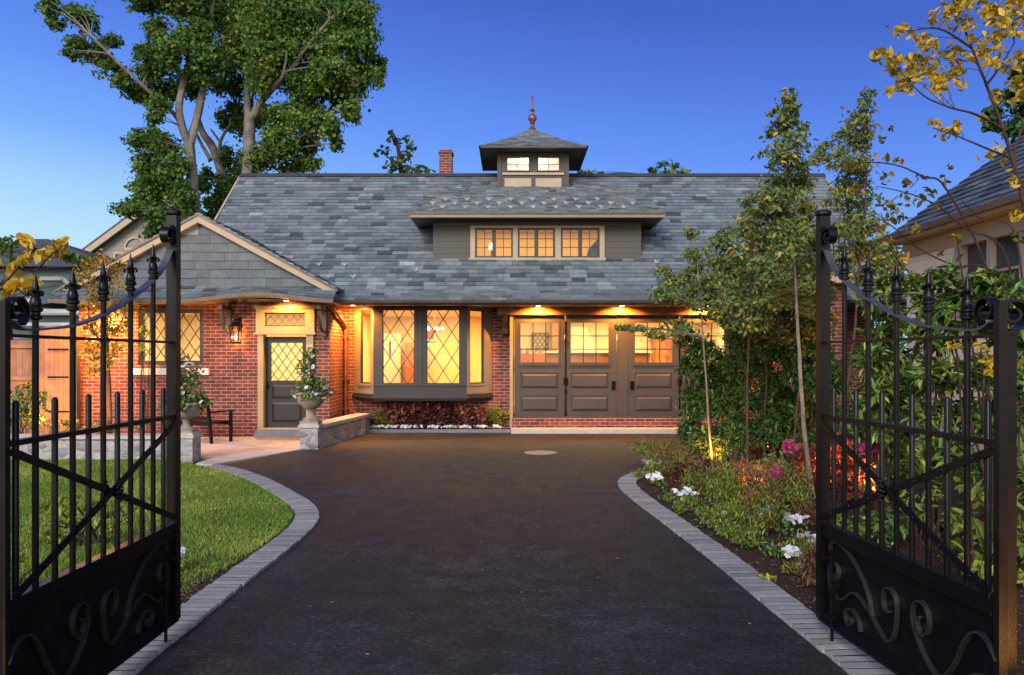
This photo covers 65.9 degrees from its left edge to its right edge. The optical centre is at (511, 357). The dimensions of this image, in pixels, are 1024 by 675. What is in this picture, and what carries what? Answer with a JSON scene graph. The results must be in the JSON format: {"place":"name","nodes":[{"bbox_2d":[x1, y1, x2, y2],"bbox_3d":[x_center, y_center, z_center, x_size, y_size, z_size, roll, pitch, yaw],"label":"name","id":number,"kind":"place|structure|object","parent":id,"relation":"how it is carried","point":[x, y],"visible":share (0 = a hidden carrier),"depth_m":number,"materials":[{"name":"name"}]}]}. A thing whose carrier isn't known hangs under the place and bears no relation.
{"place":"outdoors","nodes":[
{"label":"outdoors","id":0,"kind":"place"},
{"bbox_2d":[0,239,110,339],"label":"distant house","id":1,"kind":"structure","parent":0,"point":[54,314],"depth_m":26.95,"materials":[{"name":"grey"}]},
{"bbox_2d":[82,201,205,257],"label":"house","id":2,"kind":"structure","parent":0,"point":[120,237],"depth_m":36.00,"materials":[{"name":"beige"}]},
{"bbox_2d":[11,460,295,591],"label":"lawn","id":3,"kind":"structure","parent":0,"point":[287,526],"depth_m":8.08,"materials":[{"name":"green plant"}]},
{"bbox_2d":[31,492,136,545],"bbox_3d":[-3.888,1.482,7.209,1.205,0.560,0.639,0,0,0],"label":"leafy shrub","id":4,"kind":"object","parent":3,"relation":"on","point":[80,537],"visible":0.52,"depth_m":7.19,"materials":[{"name":"green plant"}]},
{"bbox_2d":[181,550,257,603],"bbox_3d":[-2.573,1.747,5.199,0.607,0.001,3.939,0,0,0],"label":"mulch strip","id":5,"kind":"object","parent":3,"relation":"on","point":[207,583],"visible":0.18,"depth_m":6.23,"materials":[{"name":"green plant"}]},
{"bbox_2d":[0,232,69,299],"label":"yellow shrub","id":6,"kind":"object","parent":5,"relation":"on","point":[58,247],"visible":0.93,"depth_m":3.92,"materials":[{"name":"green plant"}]},
{"bbox_2d":[196,437,300,465],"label":"patio","id":7,"kind":"structure","parent":0,"point":[221,450],"depth_m":15.08,"materials":[{"name":"stone"}]},
{"bbox_2d":[19,416,149,433],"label":"garden shrub","id":8,"kind":"object","parent":7,"relation":"on","point":[66,423],"visible":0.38,"depth_m":15.33,"materials":[{"name":"green plant"}]},
{"bbox_2d":[69,249,139,433],"bbox_3d":[-8.007,-0.201,15.581,1.393,3.863,0.356,0,0,0],"label":"ornamental tree","id":9,"kind":"object","parent":7,"relation":"on","point":[109,328],"visible":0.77,"depth_m":15.55,"materials":[{"name":"yellow plant"}]},
{"bbox_2d":[137,304,149,433],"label":"climbing plant","id":10,"kind":"object","parent":7,"relation":"on","point":[142,329],"visible":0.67,"depth_m":17.14,"materials":[{"name":"green plant"}]},
{"bbox_2d":[181,398,233,443],"bbox_3d":[-6.487,1.296,16.392,1.310,0.913,0.665,0,0,30],"label":"garden bench","id":11,"kind":"object","parent":7,"relation":"on","point":[197,420],"visible":0.38,"depth_m":16.07,"materials":[{"name":"wood"}]},
{"bbox_2d":[370,428,508,428],"bbox_3d":[-1.755,1.690,18.560,3.390,0.001,0.400,0,0,0],"label":"flower bed","id":12,"kind":"object","parent":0,"point":[442,428],"visible":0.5,"depth_m":18.69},
{"bbox_2d":[383,400,420,424],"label":"bedding plant","id":13,"kind":"object","parent":12,"relation":"on","point":[397,411],"visible":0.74,"depth_m":18.48,"materials":[{"name":"red plant"}]},
{"bbox_2d":[405,400,447,428],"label":"bedding plant","id":14,"kind":"object","parent":12,"relation":"on","point":[418,419],"visible":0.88,"depth_m":18.52,"materials":[{"name":"red plant"}]},
{"bbox_2d":[424,400,471,427],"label":"bedding plant","id":15,"kind":"object","parent":12,"relation":"on","point":[440,418],"visible":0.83,"depth_m":18.52,"materials":[{"name":"red plant"}]},
{"bbox_2d":[454,403,490,428],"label":"bedding plant","id":16,"kind":"object","parent":12,"relation":"on","point":[479,414],"visible":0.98,"depth_m":18.49,"materials":[{"name":"red plant"}]},
{"bbox_2d":[481,403,509,425],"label":"bedding plant","id":17,"kind":"object","parent":12,"relation":"on","point":[499,420],"visible":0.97,"depth_m":18.56,"materials":[{"name":"green plant"}]},
{"bbox_2d":[136,433,875,674],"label":"driveway","id":18,"kind":"structure","parent":0,"point":[666,600],"depth_m":6.13,"materials":[{"name":"black asphalt"}]},
{"bbox_2d":[0,0,1023,353],"label":"sky","id":19,"kind":"structure","parent":0,"point":[692,84],"materials":[{"name":"blue"}]},
{"bbox_2d":[189,373,906,473],"bbox_3d":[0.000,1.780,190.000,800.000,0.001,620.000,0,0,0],"label":"ground","id":20,"kind":"structure","parent":0,"point":[890,420],"depth_m":21.83,"materials":[{"name":"brown soil"}]},
{"bbox_2d":[0,235,107,339],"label":"evergreen tree","id":21,"kind":"object","parent":20,"relation":"on","point":[70,257],"visible":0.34,"depth_m":24.04,"materials":[{"name":"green plant"}]},
{"bbox_2d":[11,434,160,459],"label":"garden wall","id":22,"kind":"structure","parent":20,"relation":"on","point":[45,449],"depth_m":13.42,"materials":[{"name":"stone"}]},
{"bbox_2d":[34,0,236,238],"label":"maple tree","id":23,"kind":"object","parent":20,"relation":"on","point":[155,183],"visible":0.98,"depth_m":27.64,"materials":[{"name":"green plant"}]},
{"bbox_2d":[181,431,202,462],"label":"stone pier","id":24,"kind":"structure","parent":20,"relation":"on","point":[190,447],"depth_m":13.24,"materials":[{"name":"grey stone"}]},
{"bbox_2d":[181,402,202,432],"bbox_3d":[-5.539,1.021,13.420,0.533,0.499,0.533,0,0,0],"label":"stone urn","id":25,"kind":"object","parent":24,"relation":"on","point":[187,416],"visible":0.66,"depth_m":13.31,"materials":[{"name":"beige stone"}]},
{"bbox_2d":[156,353,216,412],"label":"flowering shrub","id":26,"kind":"object","parent":25,"relation":"in","point":[188,394],"visible":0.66,"depth_m":13.39,"materials":[{"name":"green plant"}]},
{"bbox_2d":[108,464,318,674],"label":"kerb","id":27,"kind":"structure","parent":20,"relation":"on","point":[212,600],"depth_m":6.36,"materials":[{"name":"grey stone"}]},
{"bbox_2d":[171,0,264,218],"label":"maple tree","id":28,"kind":"object","parent":20,"relation":"on","point":[224,162],"visible":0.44,"depth_m":30.20,"materials":[{"name":"green plant"}]},
{"bbox_2d":[212,0,388,172],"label":"maple tree","id":29,"kind":"object","parent":20,"relation":"on","point":[272,44],"visible":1,"depth_m":27.62,"materials":[{"name":"green plant"}]},
{"bbox_2d":[298,422,323,448],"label":"stone pier","id":30,"kind":"structure","parent":20,"relation":"on","point":[310,435],"depth_m":14.98,"materials":[{"name":"grey stone"}]},
{"bbox_2d":[294,392,327,422],"bbox_3d":[-3.856,0.960,15.150,0.620,0.580,0.620,0,0,0],"label":"stone urn","id":31,"kind":"object","parent":30,"relation":"on","point":[312,405],"visible":0.89,"depth_m":14.99,"materials":[{"name":"beige stone"}]},
{"bbox_2d":[289,345,335,403],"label":"flowering shrub","id":32,"kind":"object","parent":31,"relation":"in","point":[311,383],"visible":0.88,"depth_m":15.07,"materials":[{"name":"green plant"}]},
{"bbox_2d":[322,413,371,447],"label":"retaining wall","id":33,"kind":"structure","parent":20,"relation":"on","point":[341,429],"depth_m":16.77,"materials":[{"name":"stone"}]},
{"bbox_2d":[373,129,435,172],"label":"maple tree","id":34,"kind":"object","parent":20,"relation":"on","point":[400,160],"visible":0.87,"depth_m":29.94,"materials":[{"name":"green plant"}]},
{"bbox_2d":[367,429,510,432],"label":"bed kerb","id":35,"kind":"structure","parent":20,"relation":"on","point":[438,430],"depth_m":18.27,"materials":[{"name":"grey stone"}]},
{"bbox_2d":[47,95,906,438],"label":"brick house","id":36,"kind":"structure","parent":20,"relation":"on","point":[343,273],"depth_m":18.65,"materials":[{"name":"red brick"}]},
{"bbox_2d":[139,309,202,364],"bbox_3d":[-7.481,-0.446,17.395,1.415,1.227,0.130,0,0,0],"label":"window","id":37,"kind":"structure","parent":36,"relation":"in","point":[159,311],"depth_m":17.35,"materials":[{"name":"grey paint"}]},
{"bbox_2d":[229,315,242,343],"bbox_3d":[-5.950,-0.600,17.095,0.290,0.622,0.396,0,0,25],"label":"wall lantern","id":38,"kind":"object","parent":36,"relation":"attached to","point":[237,322],"depth_m":17.02,"materials":[{"name":"metal"}]},
{"bbox_2d":[266,337,305,426],"bbox_3d":[-4.965,0.550,17.391,0.933,2.001,0.118,0,0,0],"label":"front door","id":39,"kind":"structure","parent":36,"relation":"in","point":[280,412],"depth_m":17.40,"materials":[{"name":"grey paint"}]},
{"bbox_2d":[384,333,402,382],"bbox_3d":[-3.400,0.390,22.300,0.560,2.120,0.500,0,0,0],"label":"white cupboard","id":40,"kind":"object","parent":36,"relation":"on","point":[390,347],"visible":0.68,"depth_m":22.10,"materials":[{"name":"paint"}]},
{"bbox_2d":[405,343,413,382],"bbox_3d":[-2.700,0.525,21.985,0.500,1.850,0.630,0,0,0],"label":"cabinet","id":41,"kind":"object","parent":36,"relation":"on","point":[409,368],"visible":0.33,"depth_m":21.67,"materials":[{"name":"brown wood"}]},
{"bbox_2d":[352,306,493,399],"bbox_3d":[-2.118,-0.087,18.479,3.372,2.175,0.669,0,0,0],"label":"bay window","id":42,"kind":"structure","parent":36,"relation":"in","point":[376,389],"depth_m":18.22,"materials":[{"name":"grey paint"}]},
{"bbox_2d":[521,348,544,361],"bbox_3d":[0.550,-0.005,22.540,0.800,0.510,0.480,0,0,0],"label":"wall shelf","id":43,"kind":"object","parent":36,"relation":"attached to","point":[528,357],"depth_m":22.30,"materials":[{"name":"brown wood"}]},
{"bbox_2d":[514,316,567,415],"bbox_3d":[0.685,0.210,18.644,1.256,2.360,0.152,0,0,0],"label":"garage door","id":44,"kind":"structure","parent":36,"relation":"in","point":[540,389],"depth_m":18.66,"materials":[{"name":"brown wood"}]},
{"bbox_2d":[557,327,596,350],"bbox_3d":[1.850,-0.390,22.490,1.400,0.920,0.580,0,0,0],"label":"lampshade","id":45,"kind":"object","parent":36,"relation":"attached to","point":[576,342],"visible":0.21,"depth_m":22.30,"materials":[{"name":"paint"}]},
{"bbox_2d":[566,316,616,415],"bbox_3d":[1.877,0.210,18.660,1.199,2.360,0.120,0,0,0],"label":"garage door","id":46,"kind":"structure","parent":36,"relation":"in","point":[591,388],"depth_m":18.66,"materials":[{"name":"brown wood"}]},
{"bbox_2d":[628,316,681,415],"bbox_3d":[3.376,0.210,18.644,1.256,2.360,0.152,0,0,0],"label":"garage door","id":47,"kind":"structure","parent":36,"relation":"in","point":[653,387],"depth_m":18.66,"materials":[{"name":"brown wood"}]},
{"bbox_2d":[679,316,729,415],"bbox_3d":[4.569,0.210,18.675,1.199,2.360,0.090,0,0,0],"label":"garage door","id":48,"kind":"structure","parent":36,"relation":"in","point":[695,319],"depth_m":18.66,"materials":[{"name":"brown wood"}]},
{"bbox_2d":[577,159,691,172],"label":"maple tree","id":49,"kind":"object","parent":20,"relation":"on","point":[666,163],"visible":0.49,"depth_m":29.90,"materials":[{"name":"green plant"}]},
{"bbox_2d":[618,471,895,674],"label":"kerb","id":50,"kind":"structure","parent":20,"relation":"on","point":[737,565],"depth_m":5.84,"materials":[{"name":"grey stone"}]},
{"bbox_2d":[872,231,906,366],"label":"evergreen tree","id":51,"kind":"object","parent":20,"relation":"on","point":[904,312],"visible":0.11,"depth_m":21.08,"materials":[{"name":"green plant"}]},
{"bbox_2d":[881,135,1023,466],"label":"neighbour house","id":52,"kind":"structure","parent":20,"relation":"on","point":[986,191],"depth_m":12.99,"materials":[{"name":"beige"}]},
{"bbox_2d":[954,219,1023,316],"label":"window","id":53,"kind":"structure","parent":52,"relation":"in","point":[992,253],"depth_m":12.35,"materials":[{"name":"grey paint"}]},
{"bbox_2d":[979,56,1023,143],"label":"evergreen tree","id":54,"kind":"object","parent":20,"relation":"on","point":[1014,126],"visible":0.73,"depth_m":21.94,"materials":[{"name":"green plant"}]},
{"bbox_2d":[543,351,651,361],"bbox_3d":[2.250,0.645,21.000,2.800,1.610,0.900,0,0,0],"label":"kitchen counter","id":55,"kind":"object","parent":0,"point":[589,356],"visible":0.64,"depth_m":20.60,"materials":[{"name":"brown wood"}]},
{"bbox_2d":[511,427,701,433],"bbox_3d":[2.690,1.710,18.340,5.420,0.120,0.560,0,0,0],"label":"garage apron","id":56,"kind":"object","parent":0,"point":[593,430],"visible":0.57,"depth_m":18.06,"materials":[{"name":"concrete"}]},
{"bbox_2d":[651,338,671,361],"bbox_3d":[4.350,0.450,22.525,0.700,2.000,0.510,0,0,0],"label":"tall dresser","id":57,"kind":"object","parent":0,"point":[665,355],"visible":0.18,"depth_m":22.30,"materials":[{"name":"brown wood"}]},
{"bbox_2d":[636,462,1023,674],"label":"flower bed","id":58,"kind":"object","parent":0,"point":[956,498],"visible":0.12,"depth_m":7.67,"materials":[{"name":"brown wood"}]},
{"bbox_2d":[625,433,680,457],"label":"leafy plant","id":59,"kind":"object","parent":58,"relation":"on","point":[644,449],"visible":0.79,"depth_m":13.18,"materials":[{"name":"green plant"}]},
{"bbox_2d":[637,443,696,477],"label":"feathery plant","id":60,"kind":"object","parent":58,"relation":"on","point":[670,454],"visible":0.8,"depth_m":11.38,"materials":[{"name":"green plant"}]},
{"bbox_2d":[608,223,731,466],"bbox_3d":[2.575,-0.190,12.562,1.723,3.885,1.278,0,0,31],"label":"young tree","id":61,"kind":"object","parent":58,"relation":"on","point":[666,295],"visible":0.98,"depth_m":12.51,"materials":[{"name":"green plant"}]},
{"bbox_2d":[665,457,695,482],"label":"dark leaved plant","id":62,"kind":"object","parent":58,"relation":"on","point":[676,472],"visible":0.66,"depth_m":10.92,"materials":[{"name":"red plant"}]},
{"bbox_2d":[672,491,711,513],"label":"feathery plant","id":63,"kind":"object","parent":58,"relation":"on","point":[679,505],"visible":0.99,"depth_m":8.78,"materials":[{"name":"green plant"}]},
{"bbox_2d":[673,438,743,497],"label":"feathery plant","id":64,"kind":"object","parent":58,"relation":"on","point":[700,477],"visible":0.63,"depth_m":9.81,"materials":[{"name":"green plant"}]},
{"bbox_2d":[692,432,728,465],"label":"leafy plant","id":65,"kind":"object","parent":58,"relation":"on","point":[717,448],"visible":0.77,"depth_m":12.60,"materials":[{"name":"yellow plant"}]},
{"bbox_2d":[674,326,748,464],"bbox_3d":[3.230,0.636,12.913,1.272,2.284,1.184,0,0,0],"label":"evergreen shrub","id":66,"kind":"object","parent":58,"relation":"on","point":[694,407],"visible":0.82,"depth_m":12.79,"materials":[{"name":"green plant"}]},
{"bbox_2d":[694,500,737,529],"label":"feathery plant","id":67,"kind":"object","parent":58,"relation":"on","point":[713,519],"visible":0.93,"depth_m":7.89,"materials":[{"name":"green plant"}]},
{"bbox_2d":[691,222,760,459],"bbox_3d":[3.754,-0.271,13.508,1.526,4.045,1.344,0,0,0],"label":"young tree","id":68,"kind":"object","parent":58,"relation":"on","point":[719,240],"visible":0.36,"depth_m":13.38,"materials":[{"name":"green plant"}]},
{"bbox_2d":[701,453,776,520],"bbox_3d":[2.462,1.387,8.426,0.799,0.728,0.620,0,0,0],"label":"feathery plant","id":69,"kind":"object","parent":58,"relation":"on","point":[728,493],"visible":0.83,"depth_m":8.45,"materials":[{"name":"green plant"}]},
{"bbox_2d":[719,521,767,547],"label":"feathery plant","id":70,"kind":"object","parent":58,"relation":"on","point":[731,530],"visible":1,"depth_m":7.16,"materials":[{"name":"green plant"}]},
{"bbox_2d":[725,454,774,487],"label":"grass tuft","id":71,"kind":"object","parent":58,"relation":"on","point":[760,468],"visible":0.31,"depth_m":10.23,"materials":[{"name":"plant"}]},
{"bbox_2d":[726,479,791,536],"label":"feathery plant","id":72,"kind":"object","parent":58,"relation":"on","point":[761,519],"visible":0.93,"depth_m":7.70,"materials":[{"name":"green plant"}]},
{"bbox_2d":[715,320,814,466],"bbox_3d":[4.057,0.567,12.483,1.653,2.380,1.308,0,0,0],"label":"evergreen shrub","id":73,"kind":"object","parent":58,"relation":"on","point":[777,408],"visible":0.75,"depth_m":12.32,"materials":[{"name":"green plant"}]},
{"bbox_2d":[701,205,833,482],"bbox_3d":[3.599,-0.179,11.096,1.424,3.862,1.391,0,0,-38],"label":"young tree","id":74,"kind":"object","parent":58,"relation":"on","point":[771,299],"visible":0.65,"depth_m":11.00,"materials":[{"name":"green plant"}]},
{"bbox_2d":[750,450,794,476],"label":"leafy plant","id":75,"kind":"object","parent":58,"relation":"on","point":[769,456],"visible":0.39,"depth_m":11.42,"materials":[{"name":"green plant"}]},
{"bbox_2d":[730,87,834,498],"bbox_3d":[3.364,-0.759,9.819,1.024,5.031,1.638,0,0,35],"label":"young tree","id":76,"kind":"object","parent":58,"relation":"on","point":[779,212],"visible":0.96,"depth_m":9.61,"materials":[{"name":"green plant"}]},
{"bbox_2d":[755,449,815,516],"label":"feathery plant","id":77,"kind":"object","parent":58,"relation":"on","point":[798,489],"visible":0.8,"depth_m":8.62,"materials":[{"name":"green plant"}]},
{"bbox_2d":[732,234,839,461],"bbox_3d":[4.245,-0.145,12.154,1.693,3.796,1.371,0,0,0],"label":"young tree","id":78,"kind":"object","parent":58,"relation":"on","point":[783,314],"visible":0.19,"depth_m":12.18,"materials":[{"name":"green plant"}]},
{"bbox_2d":[769,520,815,560],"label":"feathery plant","id":79,"kind":"object","parent":58,"relation":"on","point":[803,544],"visible":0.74,"depth_m":6.81,"materials":[{"name":"green plant"}]},
{"bbox_2d":[775,512,809,534],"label":"flower clump","id":80,"kind":"object","parent":58,"relation":"on","point":[790,518],"visible":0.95,"depth_m":7.74,"materials":[{"name":"white plant"}]},
{"bbox_2d":[781,544,806,568],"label":"flower clump","id":81,"kind":"object","parent":58,"relation":"on","point":[789,549],"visible":0.8,"depth_m":6.47,"materials":[{"name":"white plant"}]},
{"bbox_2d":[786,535,815,586],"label":"grass tuft","id":82,"kind":"object","parent":58,"relation":"on","point":[813,565],"visible":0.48,"depth_m":5.98,"materials":[{"name":"brown plant"}]},
{"bbox_2d":[762,203,840,477],"bbox_3d":[4.196,-0.284,11.413,1.199,4.072,1.068,0,0,0],"label":"young tree","id":83,"kind":"object","parent":58,"relation":"on","point":[782,334],"visible":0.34,"depth_m":11.35,"materials":[{"name":"green plant"}]},
{"bbox_2d":[786,442,830,485],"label":"red leaved plant","id":84,"kind":"object","parent":58,"relation":"on","point":[800,457],"visible":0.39,"depth_m":10.12,"materials":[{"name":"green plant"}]},
{"bbox_2d":[789,495,830,528],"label":"grass tuft","id":85,"kind":"object","parent":58,"relation":"on","point":[807,512],"visible":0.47,"depth_m":7.92,"materials":[{"name":"plant"}]},
{"bbox_2d":[772,326,857,451],"bbox_3d":[4.549,0.638,11.779,1.264,2.239,1.147,0,0,0],"label":"evergreen shrub","id":86,"kind":"object","parent":58,"relation":"on","point":[790,363],"visible":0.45,"depth_m":11.70,"materials":[{"name":"green plant"}]},
{"bbox_2d":[830,446,878,500],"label":"red leaved plant","id":87,"kind":"object","parent":58,"relation":"on","point":[849,477],"visible":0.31,"depth_m":9.48,"materials":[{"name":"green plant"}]},
{"bbox_2d":[805,86,907,444],"bbox_3d":[4.977,-1.037,11.417,1.808,5.583,1.046,0,0,-23],"label":"young tree","id":88,"kind":"object","parent":58,"relation":"on","point":[855,222],"visible":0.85,"depth_m":11.38,"materials":[{"name":"green plant"}]},
{"bbox_2d":[847,505,908,547],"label":"leafy plant","id":89,"kind":"object","parent":58,"relation":"on","point":[889,532],"visible":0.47,"depth_m":7.15,"materials":[{"name":"green plant"}]},
{"bbox_2d":[839,272,934,518],"bbox_3d":[3.912,0.428,8.235,0.896,2.653,1.242,0,0,0],"label":"laurel shrub","id":90,"kind":"object","parent":58,"relation":"on","point":[882,367],"visible":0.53,"depth_m":8.15,"materials":[{"name":"green plant"}]},
{"bbox_2d":[861,443,922,477],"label":"leafy plant","id":91,"kind":"object","parent":58,"relation":"on","point":[903,465],"visible":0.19,"depth_m":11.24,"materials":[{"name":"green plant"}]},
{"bbox_2d":[885,480,943,545],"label":"leafy shrub","id":92,"kind":"object","parent":58,"relation":"on","point":[935,489],"visible":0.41,"depth_m":7.28,"materials":[{"name":"green plant"}]},
{"bbox_2d":[843,125,1023,487],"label":"arching shrub","id":93,"kind":"object","parent":58,"relation":"on","point":[893,220],"visible":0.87,"depth_m":8.58,"materials":[{"name":"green plant"}]},
{"bbox_2d":[891,254,992,541],"bbox_3d":[4.115,0.399,7.396,1.148,2.713,0.869,0,0,-32],"label":"laurel shrub","id":94,"kind":"object","parent":58,"relation":"on","point":[949,300],"visible":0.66,"depth_m":7.33,"materials":[{"name":"green plant"}]},
{"bbox_2d":[906,501,978,537],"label":"leafy plant","id":95,"kind":"object","parent":58,"relation":"on","point":[961,507],"visible":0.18,"depth_m":7.60,"materials":[{"name":"green plant"}]},
{"bbox_2d":[869,0,1023,222],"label":"yellow tree","id":96,"kind":"object","parent":58,"relation":"on","point":[991,12],"visible":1,"depth_m":6.95,"materials":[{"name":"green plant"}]},
{"bbox_2d":[944,235,992,574],"bbox_3d":[3.412,0.459,5.678,0.351,2.591,0.976,0,0,42],"label":"yellow shrub","id":97,"kind":"object","parent":58,"relation":"on","point":[987,371],"visible":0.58,"depth_m":5.51,"materials":[{"name":"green plant"}]},
{"bbox_2d":[941,475,1023,586],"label":"leafy shrub","id":98,"kind":"object","parent":58,"relation":"on","point":[977,564],"visible":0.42,"depth_m":6.11,"materials":[{"name":"green plant"}]},
{"bbox_2d":[951,262,1023,509],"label":"laurel shrub","id":99,"kind":"object","parent":58,"relation":"on","point":[989,285],"visible":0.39,"depth_m":6.87,"materials":[{"name":"green plant"}]},
{"bbox_2d":[991,299,1023,674],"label":"gate post","id":100,"kind":"object","parent":58,"relation":"on","point":[1017,314],"visible":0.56,"depth_m":3.49,"materials":[{"name":"metal"}]},
{"bbox_2d":[815,209,1007,674],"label":"iron gate","id":101,"kind":"structure","parent":100,"relation":"attached to","point":[895,611],"depth_m":4.04,"materials":[{"name":"black metal"}]},
{"label":"planting strip","id":102,"kind":"structure","parent":0,"visible":0},
{"bbox_2d":[11,330,43,433],"bbox_3d":[-12.570,0.575,17.155,4.860,2.350,0.130,0,0,0],"label":"timber fence","id":103,"kind":"object","parent":102,"relation":"on","point":[21,361],"visible":0.35,"depth_m":17.20,"materials":[{"name":"brown wood"}]},
{"bbox_2d":[44,326,79,433],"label":"timber gate","id":104,"kind":"structure","parent":103,"relation":"attached to","point":[56,367],"depth_m":17.10,"materials":[{"name":"brown wood"}]},
{"bbox_2d":[11,382,58,433],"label":"garden shrub","id":105,"kind":"object","parent":102,"relation":"on","point":[25,410],"visible":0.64,"depth_m":16.05,"materials":[{"name":"green plant"}]},
{"bbox_3d":[-2.267,0.756,3.360,0.143,2.028,0.100,0,0,0],"label":"gate post","id":106,"kind":"object","parent":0,"visible":0},
{"bbox_2d":[0,209,181,674],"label":"iron gate","id":107,"kind":"structure","parent":106,"relation":"attached to","point":[105,612],"depth_m":4.07,"materials":[{"name":"black metal"}]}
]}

